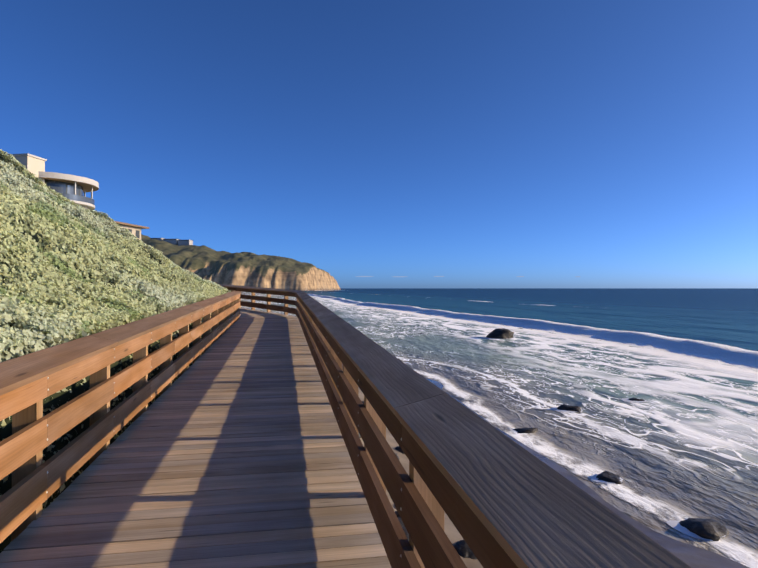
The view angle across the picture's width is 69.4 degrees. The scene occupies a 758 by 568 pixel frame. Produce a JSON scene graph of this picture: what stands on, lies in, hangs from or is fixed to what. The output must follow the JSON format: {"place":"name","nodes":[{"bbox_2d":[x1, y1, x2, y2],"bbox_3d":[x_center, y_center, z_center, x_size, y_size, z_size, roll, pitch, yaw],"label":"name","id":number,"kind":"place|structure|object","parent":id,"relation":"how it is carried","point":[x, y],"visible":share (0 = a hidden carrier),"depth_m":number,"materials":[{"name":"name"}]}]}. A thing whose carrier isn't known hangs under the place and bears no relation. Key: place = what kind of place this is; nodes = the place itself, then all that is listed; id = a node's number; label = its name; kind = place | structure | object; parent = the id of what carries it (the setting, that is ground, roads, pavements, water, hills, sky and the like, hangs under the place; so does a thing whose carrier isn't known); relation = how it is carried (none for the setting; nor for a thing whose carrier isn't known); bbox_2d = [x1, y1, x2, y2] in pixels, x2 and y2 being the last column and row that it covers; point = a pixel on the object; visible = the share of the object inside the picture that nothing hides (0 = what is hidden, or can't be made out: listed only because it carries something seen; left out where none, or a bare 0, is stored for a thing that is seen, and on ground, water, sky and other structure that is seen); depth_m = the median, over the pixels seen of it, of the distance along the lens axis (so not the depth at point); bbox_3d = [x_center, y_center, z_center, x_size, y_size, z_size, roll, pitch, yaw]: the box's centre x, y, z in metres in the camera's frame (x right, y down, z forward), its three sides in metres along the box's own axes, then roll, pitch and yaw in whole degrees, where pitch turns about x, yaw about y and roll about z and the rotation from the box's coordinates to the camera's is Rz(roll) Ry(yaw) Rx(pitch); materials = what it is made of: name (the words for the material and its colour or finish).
{"place":"outdoors","nodes":[
{"label":"outdoors","id":0,"kind":"place"},
{"bbox_2d":[0,0,757,287],"label":"sky","id":1,"kind":"structure","parent":0,"point":[470,143],"materials":[{"name":"blue"}]},
{"bbox_2d":[141,234,748,567],"bbox_3d":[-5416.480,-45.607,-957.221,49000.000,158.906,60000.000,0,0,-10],"label":"ground","id":2,"kind":"structure","parent":0,"point":[250,269],"depth_m":892.00,"materials":[{"name":"beige stone"}]},
{"bbox_2d":[7,153,98,209],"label":"house","id":3,"kind":"structure","parent":2,"relation":"on","point":[33,164],"depth_m":94.64,"materials":[{"name":"white paint"}]},
{"bbox_2d":[45,180,94,204],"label":"house glass walls","id":4,"kind":"structure","parent":3,"relation":"on","point":[66,189],"depth_m":97.75,"materials":[{"name":"grey"}]},
{"bbox_2d":[0,221,160,542],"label":"shrub leaves","id":5,"kind":"object","parent":2,"relation":"on","point":[57,321],"visible":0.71,"depth_m":6.22,"materials":[{"name":"green plant"}]},
{"bbox_2d":[0,157,211,552],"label":"hillside","id":6,"kind":"structure","parent":2,"relation":"on","point":[78,389],"depth_m":5.15,"materials":[{"name":"green plant"}]},
{"bbox_2d":[0,149,230,381],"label":"shrub leaves","id":7,"kind":"object","parent":2,"relation":"on","point":[166,293],"visible":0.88,"depth_m":11.97,"materials":[{"name":"green plant"}]},
{"bbox_2d":[115,221,148,239],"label":"house","id":8,"kind":"structure","parent":2,"relation":"on","point":[134,229],"depth_m":118.45,"materials":[{"name":"beige paint"}]},
{"bbox_2d":[163,239,180,244],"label":"house","id":9,"kind":"structure","parent":2,"relation":"on","point":[173,241],"depth_m":1030.49,"materials":[{"name":"grey"}]},
{"bbox_2d":[178,240,192,245],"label":"house","id":10,"kind":"structure","parent":2,"relation":"on","point":[185,242],"depth_m":1028.23,"materials":[{"name":"white paint"}]},
{"bbox_2d":[0,284,691,567],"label":"boardwalk","id":11,"kind":"structure","parent":2,"relation":"on","point":[238,443],"depth_m":3.53,"materials":[{"name":"brown wood"}]},
{"bbox_2d":[46,294,401,557],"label":"screws","id":12,"kind":"object","parent":11,"relation":"attached to","point":[203,348],"visible":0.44,"depth_m":3.83,"materials":[{"name":"grey metal"}]},
{"bbox_2d":[395,446,404,453],"bbox_3d":[0.497,3.327,10.951,0.488,0.255,0.516,0,-1,36],"label":"beach rock","id":13,"kind":"object","parent":2,"relation":"on","point":[398,448],"visible":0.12,"depth_m":10.93,"materials":[{"name":"grey stone"}]},
{"bbox_2d":[397,517,404,526],"bbox_3d":[0.306,3.116,7.034,0.490,0.193,0.595,0,0,-4],"label":"beach rock","id":14,"kind":"object","parent":2,"relation":"on","point":[401,522],"visible":0.08,"depth_m":6.98,"materials":[{"name":"grey stone"}]},
{"bbox_2d":[402,527,408,540],"bbox_3d":[0.260,3.094,6.660,0.452,0.177,0.510,0,-1,42],"label":"beach rock","id":15,"kind":"object","parent":2,"relation":"on","point":[406,532],"visible":0.06,"depth_m":6.62,"materials":[{"name":"grey stone"}]},
{"bbox_2d":[453,540,476,559],"bbox_3d":[1.085,3.320,6.850,0.450,0.198,0.454,0,-1,39],"label":"beach rock","id":16,"kind":"object","parent":2,"relation":"on","point":[463,549],"visible":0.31,"depth_m":6.71,"materials":[{"name":"grey stone"}]},
{"bbox_2d":[513,427,537,433],"bbox_3d":[3.835,3.870,14.372,0.723,0.218,0.858,0,0,7],"label":"sea rock","id":17,"kind":"object","parent":2,"relation":"on","point":[526,430],"visible":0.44,"depth_m":14.25,"materials":[{"name":"black stone"}]},
{"bbox_2d":[557,404,580,411],"bbox_3d":[5.874,3.884,16.822,0.747,0.311,0.748,0,0,-15],"label":"sea rock","id":18,"kind":"object","parent":2,"relation":"on","point":[575,408],"visible":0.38,"depth_m":16.72,"materials":[{"name":"black stone"}]},
{"bbox_2d":[596,471,622,483],"bbox_3d":[4.550,3.817,10.707,0.595,0.190,0.568,0,-1,24],"label":"sea rock","id":19,"kind":"object","parent":2,"relation":"on","point":[607,476],"visible":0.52,"depth_m":10.65,"materials":[{"name":"grey stone"}]},
{"bbox_2d":[629,397,644,400],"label":"sea rock","id":20,"kind":"object","parent":2,"relation":"on","point":[633,399],"visible":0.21,"depth_m":18.14,"materials":[{"name":"black stone"}]},
{"bbox_2d":[679,518,728,540],"bbox_3d":[5.040,3.776,8.486,0.697,0.270,0.853,0,0,9],"label":"sea rock","id":21,"kind":"object","parent":2,"relation":"on","point":[713,529],"visible":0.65,"depth_m":8.32,"materials":[{"name":"grey stone"}]},
{"bbox_2d":[355,276,579,276],"bbox_3d":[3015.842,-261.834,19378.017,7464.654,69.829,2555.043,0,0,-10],"label":"cloud","id":22,"kind":"structure","parent":0,"point":[433,276],"depth_m":19984.59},
{"bbox_2d":[241,288,757,567],"bbox_3d":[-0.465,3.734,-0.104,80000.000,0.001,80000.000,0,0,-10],"label":"sea water","id":23,"kind":"structure","parent":0,"point":[699,417],"depth_m":21.73,"materials":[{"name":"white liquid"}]},
{"bbox_2d":[486,328,513,338],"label":"sea rock","id":24,"kind":"object","parent":23,"relation":"in","point":[500,333],"visible":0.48,"depth_m":40.73,"materials":[{"name":"black stone"}]},
{"bbox_2d":[308,294,757,370],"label":"wave","id":25,"kind":"object","parent":23,"relation":"on","point":[732,356],"visible":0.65,"depth_m":39.11,"materials":[{"name":"teal"}]},
{"bbox_2d":[481,337,724,540],"bbox_3d":[7.017,3.924,26.241,7.092,0.020,37.966,0,0,-2],"label":"sea foam","id":26,"kind":"object","parent":23,"relation":"on","point":[674,524],"visible":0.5,"depth_m":8.74,"materials":[{"name":"white"}]}
]}

